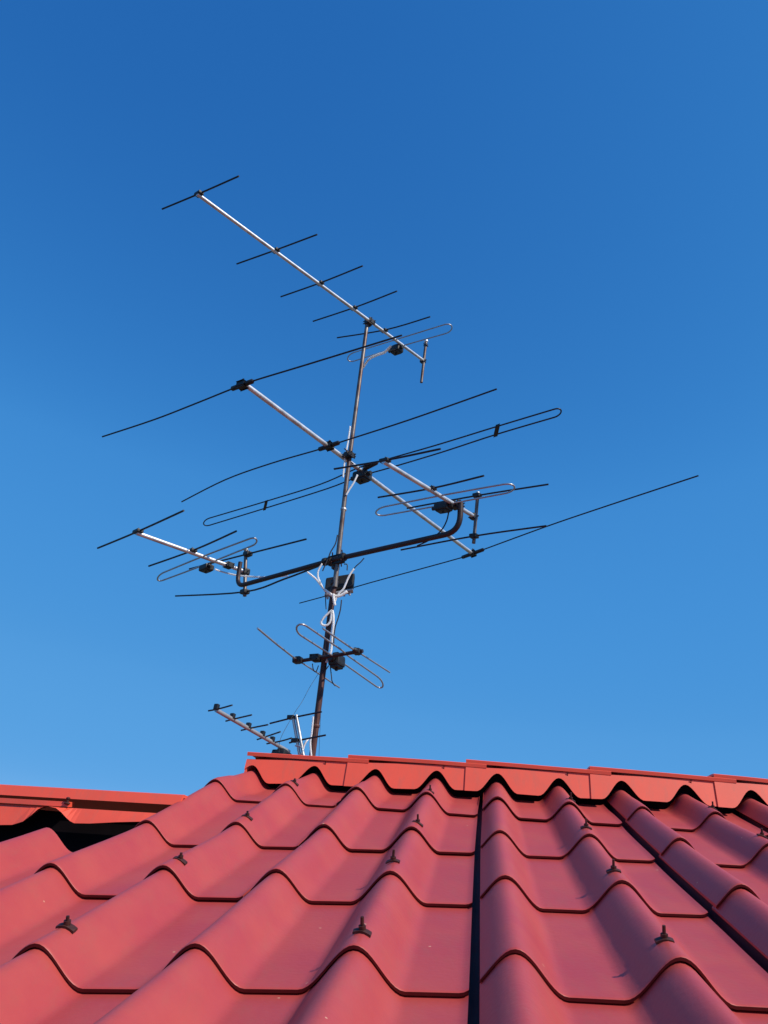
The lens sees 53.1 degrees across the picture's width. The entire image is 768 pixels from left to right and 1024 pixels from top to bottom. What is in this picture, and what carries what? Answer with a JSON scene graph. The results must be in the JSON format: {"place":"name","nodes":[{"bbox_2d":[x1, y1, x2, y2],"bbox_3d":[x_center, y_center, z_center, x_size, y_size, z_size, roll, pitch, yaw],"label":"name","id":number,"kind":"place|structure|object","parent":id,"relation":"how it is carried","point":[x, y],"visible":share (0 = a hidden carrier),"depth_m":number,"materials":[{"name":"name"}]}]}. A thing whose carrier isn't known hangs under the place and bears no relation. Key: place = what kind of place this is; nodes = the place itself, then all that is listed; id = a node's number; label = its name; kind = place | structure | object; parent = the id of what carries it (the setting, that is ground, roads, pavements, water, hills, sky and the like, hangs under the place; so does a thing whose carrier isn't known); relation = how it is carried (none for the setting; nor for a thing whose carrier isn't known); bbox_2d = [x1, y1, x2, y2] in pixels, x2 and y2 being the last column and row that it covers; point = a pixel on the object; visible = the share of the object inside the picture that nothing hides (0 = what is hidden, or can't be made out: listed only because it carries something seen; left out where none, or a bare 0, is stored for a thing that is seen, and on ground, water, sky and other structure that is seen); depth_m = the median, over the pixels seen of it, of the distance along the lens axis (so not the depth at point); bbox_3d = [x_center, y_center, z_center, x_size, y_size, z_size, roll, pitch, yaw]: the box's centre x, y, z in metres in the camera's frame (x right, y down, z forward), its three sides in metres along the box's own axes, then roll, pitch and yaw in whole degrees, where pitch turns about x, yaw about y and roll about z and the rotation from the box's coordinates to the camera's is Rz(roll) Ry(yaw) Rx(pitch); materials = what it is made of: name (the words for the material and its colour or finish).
{"place":"outdoors","nodes":[
{"label":"outdoors","id":0,"kind":"place"},
{"bbox_2d":[0,752,767,1023],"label":"tiled roof","id":1,"kind":"structure","parent":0,"point":[269,888],"depth_m":1.33,"materials":[{"name":"red metal"}]},
{"bbox_2d":[309,324,368,755],"bbox_3d":[-0.335,0.417,4.698,0.358,4.000,0.333,5,-25,0],"label":"antenna mast","id":2,"kind":"object","parent":1,"relation":"on","point":[334,581],"visible":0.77,"depth_m":4.77,"materials":[{"name":"metal"}]},
{"bbox_2d":[208,704,325,754],"bbox_3d":[-0.622,1.147,4.031,0.370,0.294,0.886,-13,-30,33],"label":"yagi aerial","id":3,"kind":"object","parent":2,"relation":"attached to","point":[280,749],"visible":0.82,"depth_m":4.08,"materials":[{"name":"metal"}]},
{"bbox_2d":[279,673,318,743],"bbox_3d":[-0.478,1.098,4.260,0.037,0.510,0.341,-7,-27,23],"label":"thin wire","id":4,"kind":"object","parent":2,"relation":"attached to","point":[297,708],"visible":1,"depth_m":4.27,"materials":[{"name":"grey metal"}]},
{"bbox_2d":[162,175,452,382],"bbox_3d":[-0.317,-1.604,5.256,0.997,0.404,2.230,-12,-29,31],"label":"yagi aerial","id":5,"kind":"object","parent":2,"relation":"attached to","point":[396,349],"visible":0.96,"depth_m":5.31,"materials":[{"name":"metal"}]},
{"bbox_2d":[363,345,391,368],"bbox_3d":[-0.068,-1.205,5.960,0.054,0.068,0.430,19,-29,-28],"label":"cable","id":6,"kind":"object","parent":5,"relation":"attached to","point":[378,354],"visible":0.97,"depth_m":5.92,"materials":[{"name":"white plastic"}]},
{"bbox_2d":[309,717,313,755],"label":"cable","id":7,"kind":"object","parent":2,"relation":"attached to","point":[311,736],"visible":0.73,"depth_m":4.31,"materials":[{"name":"white plastic"}]},
{"bbox_2d":[307,571,324,589],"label":"cable","id":8,"kind":"object","parent":2,"relation":"attached to","point":[315,578],"visible":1,"depth_m":4.71,"materials":[{"name":"white plastic"}]},
{"bbox_2d":[317,563,322,586],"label":"cable","id":9,"kind":"object","parent":2,"relation":"attached to","point":[318,574],"visible":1,"depth_m":4.72,"materials":[{"name":"white plastic"}]},
{"bbox_2d":[257,623,389,688],"bbox_3d":[-0.301,0.882,4.531,0.457,0.114,1.203,-7,-27,23],"label":"yagi aerial","id":10,"kind":"object","parent":2,"relation":"attached to","point":[336,661],"visible":1,"depth_m":4.48,"materials":[{"name":"metal"}]},
{"bbox_2d":[320,610,331,626],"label":"cable","id":11,"kind":"object","parent":2,"relation":"attached to","point":[324,616],"visible":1,"depth_m":4.60,"materials":[{"name":"white plastic"}]},
{"bbox_2d":[325,610,334,662],"bbox_3d":[-0.316,0.737,4.561,0.036,0.324,0.017,5,-25,0],"label":"cable","id":12,"kind":"object","parent":2,"relation":"attached to","point":[332,631],"visible":0.88,"depth_m":4.57,"materials":[{"name":"white plastic"}]},
{"bbox_2d":[322,535,337,570],"bbox_3d":[-0.336,0.255,4.790,0.076,0.248,0.009,5,-25,0],"label":"cable","id":13,"kind":"object","parent":2,"relation":"attached to","point":[330,552],"visible":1,"depth_m":4.79,"materials":[{"name":"black plastic"}]},
{"bbox_2d":[332,594,335,605],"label":"cable","id":14,"kind":"object","parent":2,"relation":"attached to","point":[333,599],"visible":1,"depth_m":4.65,"materials":[{"name":"white plastic"}]},
{"bbox_2d":[324,589,347,597],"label":"cable","id":15,"kind":"object","parent":2,"relation":"attached to","point":[338,596],"visible":1,"depth_m":4.67,"materials":[{"name":"white plastic"}]},
{"bbox_2d":[333,600,341,642],"bbox_3d":[-0.279,0.663,4.597,0.031,0.288,0.009,5,-25,0],"label":"cable","id":16,"kind":"object","parent":2,"relation":"attached to","point":[337,620],"visible":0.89,"depth_m":4.60,"materials":[{"name":"black plastic"}]},
{"bbox_2d":[324,573,354,598],"bbox_3d":[-0.279,0.471,4.833,0.178,0.172,0.068,4,-25,2],"label":"splitter box","id":17,"kind":"object","parent":2,"relation":"attached to","point":[349,587],"visible":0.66,"depth_m":4.81,"materials":[{"name":"black plastic"}]},
{"bbox_2d":[335,568,354,600],"bbox_3d":[-0.245,0.456,4.695,0.112,0.247,0.013,4,-25,1],"label":"cable","id":18,"kind":"object","parent":2,"relation":"attached to","point":[347,579],"visible":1,"depth_m":4.70,"materials":[{"name":"white plastic"}]},
{"bbox_2d":[342,426,350,477],"bbox_3d":[-0.249,-0.403,5.111,0.024,0.389,0.012,5,-25,0],"label":"cable","id":19,"kind":"object","parent":2,"relation":"attached to","point":[345,451],"visible":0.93,"depth_m":5.12,"materials":[{"name":"white plastic"}]},
{"bbox_2d":[236,502,463,586],"bbox_3d":[-0.322,0.236,4.838,1.926,0.220,0.095,-16,-32,37],"label":"cross arm","id":20,"kind":"object","parent":2,"relation":"attached to","point":[342,557],"visible":0.96,"depth_m":4.70},
{"bbox_2d":[97,510,317,596],"bbox_3d":[-1.355,0.295,5.402,1.709,0.397,0.937,-19,-34,40],"label":"yagi aerial","id":21,"kind":"object","parent":20,"relation":"attached to","point":[208,567],"visible":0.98,"depth_m":5.43,"materials":[{"name":"metal"}]},
{"bbox_2d":[215,569,287,577],"bbox_3d":[-0.926,0.429,5.373,0.708,0.159,0.051,-12,-30,31],"label":"cable","id":22,"kind":"object","parent":20,"relation":"attached to","point":[243,575],"visible":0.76,"depth_m":5.41,"materials":[{"name":"white plastic"}]},
{"bbox_2d":[417,513,448,545],"bbox_3d":[0.276,0.091,4.395,0.222,0.176,0.026,-16,-32,37],"label":"cable","id":23,"kind":"object","parent":20,"relation":"attached to","point":[439,531],"visible":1,"depth_m":4.35,"materials":[{"name":"black plastic"}]},
{"bbox_2d":[334,448,548,550],"bbox_3d":[0.259,-0.127,4.218,1.002,0.332,0.899,-13,-30,32],"label":"yagi aerial","id":24,"kind":"object","parent":20,"relation":"attached to","point":[446,505],"visible":0.97,"depth_m":4.32,"materials":[{"name":"metal"}]},
{"bbox_2d":[345,475,357,495],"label":"cable","id":25,"kind":"object","parent":2,"relation":"attached to","point":[346,494],"visible":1,"depth_m":5.00,"materials":[{"name":"white plastic"}]},
{"bbox_2d":[102,334,698,603],"bbox_3d":[-0.212,-0.167,5.441,3.972,0.233,2.869,-16,-32,37],"label":"yagi aerial","id":26,"kind":"object","parent":2,"relation":"attached to","point":[364,474],"visible":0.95,"depth_m":5.07,"materials":[{"name":"metal"}]},
{"bbox_2d":[0,0,767,795],"label":"sky","id":27,"kind":"structure","parent":0,"point":[577,189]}
]}

